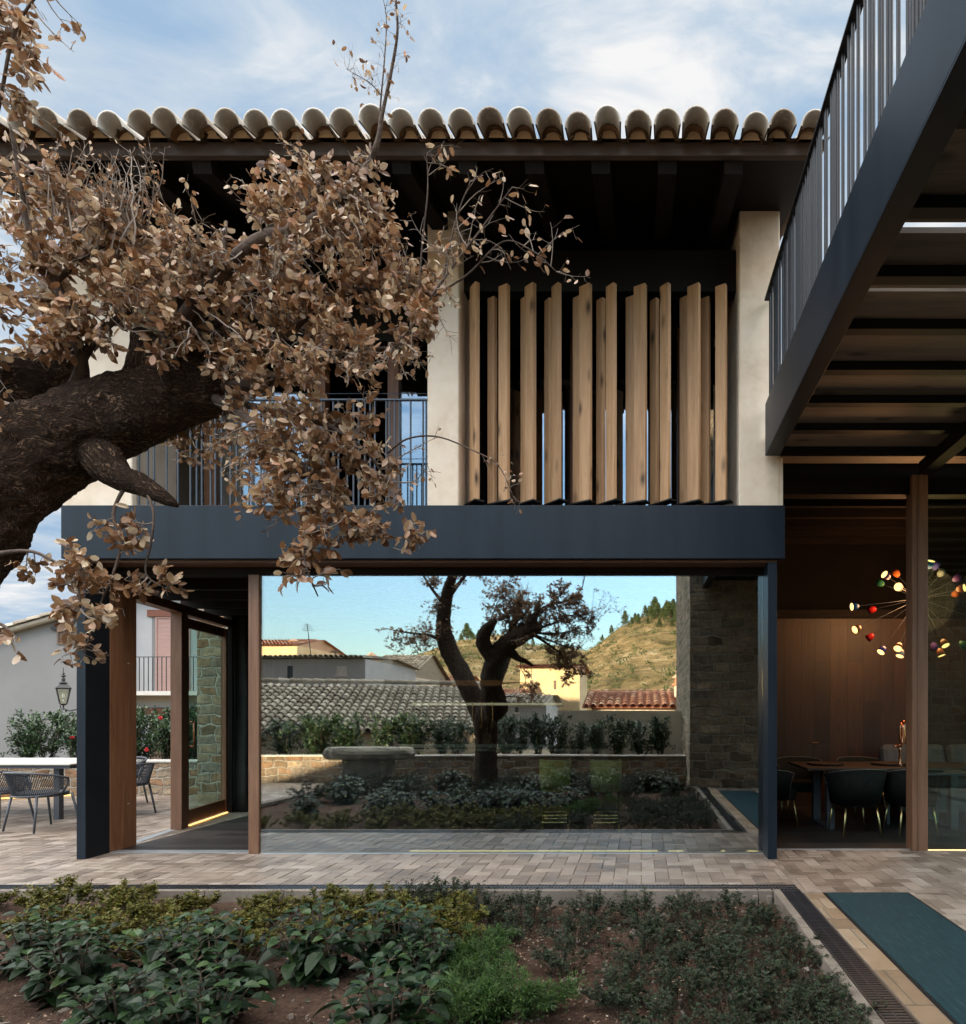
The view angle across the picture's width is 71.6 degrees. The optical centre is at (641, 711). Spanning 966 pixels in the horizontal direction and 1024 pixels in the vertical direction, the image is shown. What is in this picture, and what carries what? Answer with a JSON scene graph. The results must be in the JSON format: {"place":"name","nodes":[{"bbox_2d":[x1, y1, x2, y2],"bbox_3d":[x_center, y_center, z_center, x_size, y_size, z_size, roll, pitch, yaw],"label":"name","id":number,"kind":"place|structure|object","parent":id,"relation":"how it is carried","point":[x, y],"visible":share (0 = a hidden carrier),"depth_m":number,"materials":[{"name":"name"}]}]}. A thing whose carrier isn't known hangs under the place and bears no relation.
{"place":"outdoors","nodes":[
{"label":"outdoors","id":0,"kind":"place"},
{"bbox_2d":[0,897,851,1023],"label":"soil","id":1,"kind":"structure","parent":0,"point":[14,1010],"depth_m":3.46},
{"bbox_2d":[0,902,77,941],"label":"azalea shrub","id":2,"kind":"object","parent":1,"relation":"on","point":[16,919],"visible":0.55,"depth_m":4.21,"materials":[{"name":"green plant"}]},
{"bbox_2d":[0,903,104,981],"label":"hydrangea","id":3,"kind":"object","parent":1,"relation":"on","point":[25,939],"visible":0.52,"depth_m":3.56,"materials":[{"name":"green plant"}]},
{"bbox_2d":[11,874,110,913],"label":"azalea shrub","id":4,"kind":"object","parent":1,"relation":"on","point":[42,896],"visible":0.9,"depth_m":4.68,"materials":[{"name":"green plant"}]},
{"bbox_2d":[0,920,144,1009],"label":"hydrangea","id":5,"kind":"object","parent":1,"relation":"on","point":[91,966],"visible":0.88,"depth_m":3.33,"materials":[{"name":"green plant"}]},
{"bbox_2d":[39,910,147,952],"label":"azalea shrub","id":6,"kind":"object","parent":1,"relation":"on","point":[126,924],"visible":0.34,"depth_m":3.95,"materials":[{"name":"green plant"}]},
{"bbox_2d":[57,891,172,942],"bbox_3d":[-3.491,1.367,4.214,0.555,0.306,0.542,0,0,-2],"label":"azalea shrub","id":7,"kind":"object","parent":1,"relation":"on","point":[141,909],"visible":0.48,"depth_m":4.26,"materials":[{"name":"green plant"}]},
{"bbox_2d":[51,967,180,1023],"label":"hydrangea","id":8,"kind":"object","parent":1,"relation":"on","point":[115,1009],"visible":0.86,"depth_m":2.85,"materials":[{"name":"green plant"}]},
{"bbox_2d":[82,877,160,915],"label":"azalea shrub","id":9,"kind":"object","parent":1,"relation":"on","point":[149,891],"visible":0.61,"depth_m":4.73,"materials":[{"name":"green plant"}]},
{"bbox_2d":[104,916,204,964],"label":"azalea shrub","id":10,"kind":"object","parent":1,"relation":"on","point":[140,948],"visible":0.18,"depth_m":3.82,"materials":[{"name":"green plant"}]},
{"bbox_2d":[134,903,212,935],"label":"azalea shrub","id":11,"kind":"object","parent":1,"relation":"on","point":[160,919],"visible":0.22,"depth_m":4.20,"materials":[{"name":"green plant"}]},
{"bbox_2d":[143,888,226,925],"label":"azalea shrub","id":12,"kind":"object","parent":1,"relation":"on","point":[194,901],"visible":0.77,"depth_m":4.66,"materials":[{"name":"green plant"}]},
{"bbox_2d":[126,908,244,994],"bbox_3d":[-2.489,1.323,3.539,0.516,0.442,0.552,0,0,4],"label":"hydrangea","id":13,"kind":"object","parent":1,"relation":"on","point":[153,951],"visible":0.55,"depth_m":3.44,"materials":[{"name":"green plant"}]},
{"bbox_2d":[126,963,274,1023],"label":"hydrangea","id":14,"kind":"object","parent":1,"relation":"on","point":[200,1008],"visible":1,"depth_m":2.80,"materials":[{"name":"green plant"}]},
{"bbox_2d":[137,912,278,1003],"bbox_3d":[-2.153,1.316,3.290,0.551,0.504,0.622,0,0,1],"label":"hydrangea","id":15,"kind":"object","parent":1,"relation":"on","point":[234,960],"visible":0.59,"depth_m":3.24,"materials":[{"name":"green plant"}]},
{"bbox_2d":[201,909,292,956],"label":"azalea shrub","id":16,"kind":"object","parent":1,"relation":"on","point":[257,928],"visible":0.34,"depth_m":3.92,"materials":[{"name":"green plant"}]},
{"bbox_2d":[213,900,298,940],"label":"azalea shrub","id":17,"kind":"object","parent":1,"relation":"on","point":[266,910],"visible":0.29,"depth_m":4.33,"materials":[{"name":"green plant"}]},
{"bbox_2d":[231,889,293,913],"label":"azalea shrub","id":18,"kind":"object","parent":1,"relation":"on","point":[255,901],"visible":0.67,"depth_m":4.74,"materials":[{"name":"green plant"}]},
{"bbox_2d":[0,0,589,667],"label":"oak tree","id":19,"kind":"object","parent":1,"relation":"on","point":[70,428],"visible":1,"depth_m":2.36,"materials":[{"name":"brown plant"}]},
{"bbox_2d":[257,897,367,987],"bbox_3d":[-1.776,1.280,3.511,0.525,0.486,0.594,0,0,-10],"label":"hydrangea","id":20,"kind":"object","parent":1,"relation":"on","point":[308,962],"visible":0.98,"depth_m":3.42,"materials":[{"name":"green plant"}]},
{"bbox_2d":[285,881,366,918],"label":"azalea shrub","id":21,"kind":"object","parent":1,"relation":"on","point":[329,892],"visible":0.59,"depth_m":4.66,"materials":[{"name":"green plant"}]},
{"bbox_2d":[334,880,410,923],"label":"azalea shrub","id":22,"kind":"object","parent":1,"relation":"on","point":[372,896],"visible":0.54,"depth_m":4.62,"materials":[{"name":"green plant"}]},
{"bbox_2d":[312,949,455,1023],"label":"hydrangea","id":23,"kind":"object","parent":1,"relation":"on","point":[373,1009],"visible":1,"depth_m":2.82,"materials":[{"name":"green plant"}]},
{"bbox_2d":[341,899,446,975],"bbox_3d":[-1.410,1.313,3.694,0.569,0.438,0.584,0,0,20],"label":"hydrangea","id":24,"kind":"object","parent":1,"relation":"on","point":[375,939],"visible":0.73,"depth_m":3.62,"materials":[{"name":"green plant"}]},
{"bbox_2d":[348,891,453,923],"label":"azalea shrub","id":25,"kind":"object","parent":1,"relation":"on","point":[368,915],"visible":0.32,"depth_m":4.30,"materials":[{"name":"green plant"}]},
{"bbox_2d":[380,878,435,905],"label":"dark shrub","id":26,"kind":"object","parent":1,"relation":"on","point":[419,891],"visible":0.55,"depth_m":4.86,"materials":[{"name":"green plant"}]},
{"bbox_2d":[0,901,817,1023],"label":"pebbles","id":27,"kind":"object","parent":1,"relation":"on","point":[291,1016],"visible":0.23,"depth_m":3.52,"materials":[{"name":"stone"}]},
{"bbox_2d":[2,903,825,1023],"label":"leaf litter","id":28,"kind":"object","parent":1,"relation":"on","point":[36,1003],"visible":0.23,"depth_m":3.58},
{"bbox_2d":[0,902,833,1023],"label":"weeds","id":29,"kind":"object","parent":1,"relation":"on","point":[333,996],"visible":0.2,"depth_m":3.63,"materials":[{"name":"green plant"}]},
{"bbox_2d":[384,922,459,988],"bbox_3d":[-1.196,1.356,3.520,0.402,0.342,0.376,0,0,-25],"label":"hydrangea","id":30,"kind":"object","parent":1,"relation":"on","point":[430,955],"visible":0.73,"depth_m":3.47,"materials":[{"name":"green plant"}]},
{"bbox_2d":[409,887,479,917],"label":"azalea shrub","id":31,"kind":"object","parent":1,"relation":"on","point":[451,895],"visible":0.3,"depth_m":4.65,"materials":[{"name":"green plant"}]},
{"bbox_2d":[410,872,486,905],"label":"dark shrub","id":32,"kind":"object","parent":1,"relation":"on","point":[436,886],"visible":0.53,"depth_m":4.85,"materials":[{"name":"green plant"}]},
{"bbox_2d":[413,895,489,936],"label":"azalea shrub","id":33,"kind":"object","parent":1,"relation":"on","point":[477,916],"visible":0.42,"depth_m":4.23,"materials":[{"name":"green plant"}]},
{"bbox_2d":[429,912,492,952],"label":"azalea shrub","id":34,"kind":"object","parent":1,"relation":"on","point":[455,929],"visible":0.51,"depth_m":3.93,"materials":[{"name":"green plant"}]},
{"bbox_2d":[414,961,522,1023],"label":"juniper","id":35,"kind":"object","parent":1,"relation":"on","point":[460,1003],"visible":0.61,"depth_m":3.04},
{"bbox_2d":[430,922,520,967],"bbox_3d":[-0.967,1.385,3.691,0.566,0.296,0.578,0,0,-26],"label":"juniper","id":36,"kind":"object","parent":1,"relation":"on","point":[474,950],"visible":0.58,"depth_m":3.72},
{"bbox_2d":[424,934,528,986],"bbox_3d":[-0.876,1.382,3.459,0.568,0.251,0.556,0,0,-4],"label":"juniper","id":37,"kind":"object","parent":1,"relation":"on","point":[464,967],"visible":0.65,"depth_m":3.41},
{"bbox_2d":[456,886,523,923],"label":"dark shrub","id":38,"kind":"object","parent":1,"relation":"on","point":[486,900],"visible":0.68,"depth_m":4.60,"materials":[{"name":"green plant"}]},
{"bbox_2d":[484,904,541,943],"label":"dark shrub","id":39,"kind":"object","parent":1,"relation":"on","point":[510,920],"visible":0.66,"depth_m":4.17,"materials":[{"name":"green plant"}]},
{"bbox_2d":[451,948,588,1023],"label":"juniper","id":40,"kind":"object","parent":1,"relation":"on","point":[526,1002],"visible":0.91,"depth_m":3.02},
{"bbox_2d":[494,884,566,929],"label":"dark shrub","id":41,"kind":"object","parent":1,"relation":"on","point":[529,907],"visible":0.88,"depth_m":4.56,"materials":[{"name":"green plant"}]},
{"bbox_2d":[528,927,602,977],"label":"dark shrub","id":42,"kind":"object","parent":1,"relation":"on","point":[549,956],"visible":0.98,"depth_m":3.60,"materials":[{"name":"green plant"}]},
{"bbox_2d":[534,905,613,945],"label":"dark shrub","id":43,"kind":"object","parent":1,"relation":"on","point":[566,922],"visible":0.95,"depth_m":4.08,"materials":[{"name":"green plant"}]},
{"bbox_2d":[565,888,620,923],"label":"dark shrub","id":44,"kind":"object","parent":1,"relation":"on","point":[596,905],"visible":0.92,"depth_m":4.56,"materials":[{"name":"green plant"}]},
{"bbox_2d":[576,959,652,1014],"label":"dark shrub","id":45,"kind":"object","parent":1,"relation":"on","point":[610,979],"visible":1,"depth_m":3.10,"materials":[{"name":"green plant"}]},
{"bbox_2d":[593,943,665,987],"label":"dark shrub","id":46,"kind":"object","parent":1,"relation":"on","point":[630,964],"visible":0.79,"depth_m":3.53,"materials":[{"name":"green plant"}]},
{"bbox_2d":[608,906,687,956],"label":"dark shrub","id":47,"kind":"object","parent":1,"relation":"on","point":[655,931],"visible":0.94,"depth_m":3.94,"materials":[{"name":"green plant"}]},
{"bbox_2d":[610,886,685,930],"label":"dark shrub","id":48,"kind":"object","parent":1,"relation":"on","point":[631,909],"visible":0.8,"depth_m":4.49,"materials":[{"name":"green plant"}]},
{"bbox_2d":[613,988,707,1023],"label":"dark shrub","id":49,"kind":"object","parent":1,"relation":"on","point":[660,1012],"visible":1,"depth_m":2.84,"materials":[{"name":"green plant"}]},
{"bbox_2d":[624,958,723,1013],"bbox_3d":[0.175,1.373,3.239,0.550,0.282,0.413,0,0,-5],"label":"dark shrub","id":50,"kind":"object","parent":1,"relation":"on","point":[671,987],"visible":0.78,"depth_m":3.19,"materials":[{"name":"green plant"}]},
{"bbox_2d":[646,934,708,977],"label":"dark shrub","id":51,"kind":"object","parent":1,"relation":"on","point":[677,954],"visible":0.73,"depth_m":3.59,"materials":[{"name":"green plant"}]},
{"bbox_2d":[657,887,717,921],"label":"dark shrub","id":52,"kind":"object","parent":1,"relation":"on","point":[684,900],"visible":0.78,"depth_m":4.69,"materials":[{"name":"green plant"}]},
{"bbox_2d":[660,912,739,952],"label":"dark shrub","id":53,"kind":"object","parent":1,"relation":"on","point":[692,928],"visible":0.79,"depth_m":4.02,"materials":[{"name":"green plant"}]},
{"bbox_2d":[695,1000,760,1023],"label":"dark shrub","id":54,"kind":"object","parent":1,"relation":"on","point":[716,1018],"visible":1,"depth_m":2.81,"materials":[{"name":"green plant"}]},
{"bbox_2d":[688,884,778,929],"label":"dark shrub","id":55,"kind":"object","parent":1,"relation":"on","point":[728,906],"visible":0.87,"depth_m":4.49,"materials":[{"name":"green plant"}]},
{"bbox_2d":[681,959,786,1022],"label":"dark shrub","id":56,"kind":"object","parent":1,"relation":"on","point":[742,981],"visible":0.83,"depth_m":3.08,"materials":[{"name":"green plant"}]},
{"bbox_2d":[685,934,786,987],"bbox_3d":[0.485,1.357,3.501,0.569,0.302,0.530,0,0,-29],"label":"dark shrub","id":57,"kind":"object","parent":1,"relation":"on","point":[715,956],"visible":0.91,"depth_m":3.44,"materials":[{"name":"green plant"}]},
{"bbox_2d":[707,916,785,966],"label":"dark shrub","id":58,"kind":"object","parent":1,"relation":"on","point":[745,936],"visible":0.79,"depth_m":3.84,"materials":[{"name":"green plant"}]},
{"bbox_2d":[736,900,806,937],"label":"dark shrub","id":59,"kind":"object","parent":1,"relation":"on","point":[767,916],"visible":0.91,"depth_m":4.30,"materials":[{"name":"green plant"}]},
{"bbox_2d":[739,971,845,1023],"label":"dark shrub","id":60,"kind":"object","parent":1,"relation":"on","point":[789,999],"visible":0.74,"depth_m":3.02,"materials":[{"name":"green plant"}]},
{"bbox_2d":[753,923,833,968],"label":"dark shrub","id":61,"kind":"object","parent":1,"relation":"on","point":[793,936],"visible":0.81,"depth_m":3.85,"materials":[{"name":"green plant"}]},
{"bbox_2d":[750,952,844,1002],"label":"dark shrub","id":62,"kind":"object","parent":1,"relation":"on","point":[791,970],"visible":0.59,"depth_m":3.38,"materials":[{"name":"green plant"}]},
{"bbox_2d":[796,1002,872,1023],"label":"dark shrub","id":63,"kind":"object","parent":1,"relation":"on","point":[867,1021],"visible":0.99,"depth_m":2.69,"materials":[{"name":"green plant"}]},
{"bbox_2d":[797,975,888,1023],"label":"dark shrub","id":64,"kind":"object","parent":1,"relation":"on","point":[816,1006],"visible":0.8,"depth_m":3.01,"materials":[{"name":"green plant"}]},
{"bbox_2d":[0,795,965,930],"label":"paving","id":65,"kind":"structure","parent":0,"point":[46,853],"depth_m":5.85,"materials":[{"name":"stone"}]},
{"bbox_2d":[2,772,76,833],"bbox_3d":[-7.205,1.049,7.701,0.696,0.715,0.602,0,0,14],"label":"rope chair","id":66,"kind":"object","parent":65,"relation":"on","point":[15,791],"visible":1,"depth_m":7.53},
{"bbox_2d":[0,758,136,819],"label":"outdoor table","id":67,"kind":"object","parent":65,"relation":"on","point":[58,765],"visible":0.7,"depth_m":8.38,"materials":[{"name":"stone"}]},
{"bbox_2d":[136,763,156,812],"bbox_3d":[-7.000,1.049,8.747,0.602,0.715,0.696,0,0,8],"label":"rope chair","id":68,"kind":"object","parent":65,"relation":"on","point":[148,768],"visible":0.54,"depth_m":8.79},
{"bbox_2d":[197,609,226,802],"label":"stone pier","id":69,"kind":"structure","parent":65,"relation":"on","point":[208,717],"depth_m":10.00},
{"bbox_2d":[0,884,797,889],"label":"drain grate","id":70,"kind":"object","parent":65,"relation":"on","point":[187,886],"visible":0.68,"depth_m":5.20,"materials":[{"name":"black metal"}]},
{"bbox_2d":[823,892,965,1023],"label":"walk on glass","id":71,"kind":"object","parent":65,"relation":"in","point":[920,945],"visible":0.98,"depth_m":3.96,"materials":[{"name":"teal glass"}]},
{"bbox_2d":[0,0,965,623],"label":"sky","id":72,"kind":"structure","parent":0,"point":[745,57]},
{"bbox_2d":[219,850,963,1023],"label":"mortar bed","id":73,"kind":"object","parent":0,"point":[908,1010],"visible":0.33,"depth_m":5.20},
{"bbox_2d":[0,759,328,798],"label":"stone planter wall","id":74,"kind":"structure","parent":73,"relation":"on","point":[316,776],"depth_m":10.86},
{"bbox_2d":[0,889,884,1023],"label":"kerb","id":75,"kind":"structure","parent":73,"relation":"on","point":[802,927],"depth_m":5.04,"materials":[{"name":"concrete"}]},
{"bbox_2d":[0,0,965,858],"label":"house","id":76,"kind":"structure","parent":73,"relation":"on","point":[712,418],"depth_m":6.34,"materials":[{"name":"paint"}]},
{"bbox_2d":[188,618,227,824],"bbox_3d":[-5.657,0.114,8.415,0.136,2.540,1.130,0,0,-11],"label":"door","id":77,"kind":"structure","parent":76,"relation":"in","point":[204,811],"depth_m":8.91,"materials":[{"name":"brown wood"}]},
{"bbox_2d":[234,616,304,811],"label":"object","id":78,"kind":"object","parent":76,"relation":"hanging from","point":[285,714],"visible":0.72,"depth_m":9.43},
{"bbox_2d":[324,724,608,813],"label":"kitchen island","id":79,"kind":"structure","parent":76,"relation":"on","point":[441,779],"depth_m":8.85,"materials":[{"name":"metal"}]},
{"bbox_2d":[412,616,561,704],"bbox_3d":[-2.225,-0.761,9.450,2.150,1.330,0.500,0,0,0],"label":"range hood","id":80,"kind":"object","parent":76,"relation":"attached to","point":[488,651],"visible":0.91,"depth_m":9.24,"materials":[{"name":"black"}]},
{"bbox_2d":[260,575,762,852],"bbox_3d":[-1.291,0.021,6.401,4.991,2.757,0.022,0,0,0],"label":"window frame","id":81,"kind":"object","parent":76,"relation":"in","point":[261,575],"depth_m":6.40,"materials":[{"name":"clear glass"}]},
{"bbox_2d":[539,759,570,832],"bbox_3d":[-1.021,0.982,7.628,0.373,0.846,0.373,0,0,-4],"label":"bar stool","id":82,"kind":"object","parent":76,"relation":"on","point":[554,775],"visible":1,"depth_m":7.48,"materials":[{"name":"green fabric"}]},
{"bbox_2d":[590,759,621,832],"bbox_3d":[-0.420,0.982,7.628,0.373,0.846,0.373,0,0,-2],"label":"bar stool","id":83,"kind":"object","parent":76,"relation":"on","point":[605,775],"visible":1,"depth_m":7.47,"materials":[{"name":"green fabric"}]},
{"bbox_2d":[777,770,798,827],"bbox_3d":[1.599,1.019,7.996,0.592,0.774,0.670,0,0,-12],"label":"velvet chair","id":84,"kind":"object","parent":76,"relation":"on","point":[786,790],"visible":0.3,"depth_m":7.73,"materials":[{"name":"teal fabric"}]},
{"bbox_2d":[777,756,823,816],"bbox_3d":[2.181,1.019,8.871,0.670,0.774,0.592,0,0,4],"label":"velvet chair","id":85,"kind":"object","parent":76,"relation":"on","point":[802,780],"visible":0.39,"depth_m":9.05,"materials":[{"name":"teal fabric"}]},
{"bbox_2d":[824,769,887,837],"bbox_3d":[2.462,1.019,7.399,0.670,0.774,0.592,0,0,-6],"label":"velvet chair","id":86,"kind":"object","parent":76,"relation":"on","point":[859,788],"visible":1,"depth_m":7.18,"materials":[{"name":"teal fabric"}]},
{"bbox_2d":[837,756,885,816],"bbox_3d":[3.049,1.019,8.871,0.670,0.774,0.592,0,0,-4],"label":"velvet chair","id":87,"kind":"object","parent":76,"relation":"on","point":[855,759],"visible":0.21,"depth_m":9.10,"materials":[{"name":"teal fabric"}]},
{"bbox_2d":[788,762,965,828],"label":"dining table","id":88,"kind":"object","parent":76,"relation":"on","point":[952,802],"visible":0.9,"depth_m":7.76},
{"bbox_2d":[849,559,965,658],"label":"chandelier","id":89,"kind":"object","parent":76,"relation":"hanging from","point":[898,586],"visible":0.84,"depth_m":7.81,"materials":[{"name":"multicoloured metal"}]},
{"bbox_2d":[882,769,944,836],"bbox_3d":[3.121,1.019,7.439,0.670,0.774,0.592,0,0,-3],"label":"velvet chair","id":90,"kind":"object","parent":76,"relation":"on","point":[894,790],"visible":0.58,"depth_m":7.26,"materials":[{"name":"teal fabric"}]},
{"bbox_2d":[879,744,965,811],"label":"sofa","id":91,"kind":"object","parent":76,"relation":"on","point":[953,752],"visible":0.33,"depth_m":8.89,"materials":[{"name":"fabric"}]},
{"bbox_2d":[886,770,965,823],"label":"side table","id":92,"kind":"object","parent":76,"relation":"on","point":[953,772],"visible":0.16,"depth_m":7.47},
{"bbox_2d":[781,889,918,1023],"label":"drain grate","id":93,"kind":"object","parent":73,"relation":"on","point":[847,958],"visible":0.98,"depth_m":3.60,"materials":[{"name":"black metal"}]},
{"bbox_2d":[805,893,951,1023],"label":"border slabs","id":94,"kind":"structure","parent":73,"relation":"on","point":[876,959],"depth_m":3.55,"materials":[{"name":"stone"}]},
{"bbox_2d":[600,792,757,907],"bbox_3d":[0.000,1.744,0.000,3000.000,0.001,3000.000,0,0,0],"label":"ground","id":95,"kind":"structure","parent":0,"point":[745,832],"depth_m":9.98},
{"bbox_2d":[0,611,76,757],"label":"white house","id":96,"kind":"structure","parent":95,"relation":"on","point":[33,681],"depth_m":18.00,"materials":[{"name":"grey paint"}]},
{"bbox_2d":[136,592,196,758],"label":"white house","id":97,"kind":"structure","parent":95,"relation":"on","point":[153,656],"depth_m":18.60,"materials":[{"name":"white plaster"}]},
{"bbox_2d":[147,610,190,690],"bbox_3d":[-13.523,-1.754,18.585,1.440,2.385,0.090,0,0,0],"label":"window","id":98,"kind":"structure","parent":97,"relation":"in","point":[162,618],"depth_m":18.60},
{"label":"planter soil","id":99,"kind":"structure","parent":0,"visible":0},
{"bbox_2d":[0,719,51,757],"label":"camellia shrub","id":100,"kind":"object","parent":99,"relation":"on","point":[27,742],"visible":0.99,"depth_m":11.19,"materials":[{"name":"green plant"}]},
{"bbox_2d":[7,708,73,757],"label":"camellia shrub","id":101,"kind":"object","parent":99,"relation":"on","point":[52,741],"visible":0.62,"depth_m":11.74,"materials":[{"name":"green plant"}]},
{"bbox_2d":[49,710,76,757],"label":"camellia shrub","id":102,"kind":"object","parent":99,"relation":"on","point":[70,742],"visible":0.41,"depth_m":11.45,"materials":[{"name":"green plant"}]},
{"bbox_2d":[136,714,163,758],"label":"camellia shrub","id":103,"kind":"object","parent":99,"relation":"on","point":[141,742],"visible":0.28,"depth_m":11.52,"materials":[{"name":"green plant"}]},
{"bbox_2d":[136,705,170,758],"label":"camellia shrub","id":104,"kind":"object","parent":99,"relation":"on","point":[142,717],"visible":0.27,"depth_m":11.90,"materials":[{"name":"green plant"}]},
{"bbox_2d":[146,712,190,758],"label":"camellia shrub","id":105,"kind":"object","parent":99,"relation":"on","point":[164,734],"visible":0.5,"depth_m":11.50,"materials":[{"name":"green plant"}]},
{"bbox_2d":[160,708,196,758],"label":"camellia shrub","id":106,"kind":"object","parent":99,"relation":"on","point":[192,750],"visible":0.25,"depth_m":11.34,"materials":[{"name":"green plant"}]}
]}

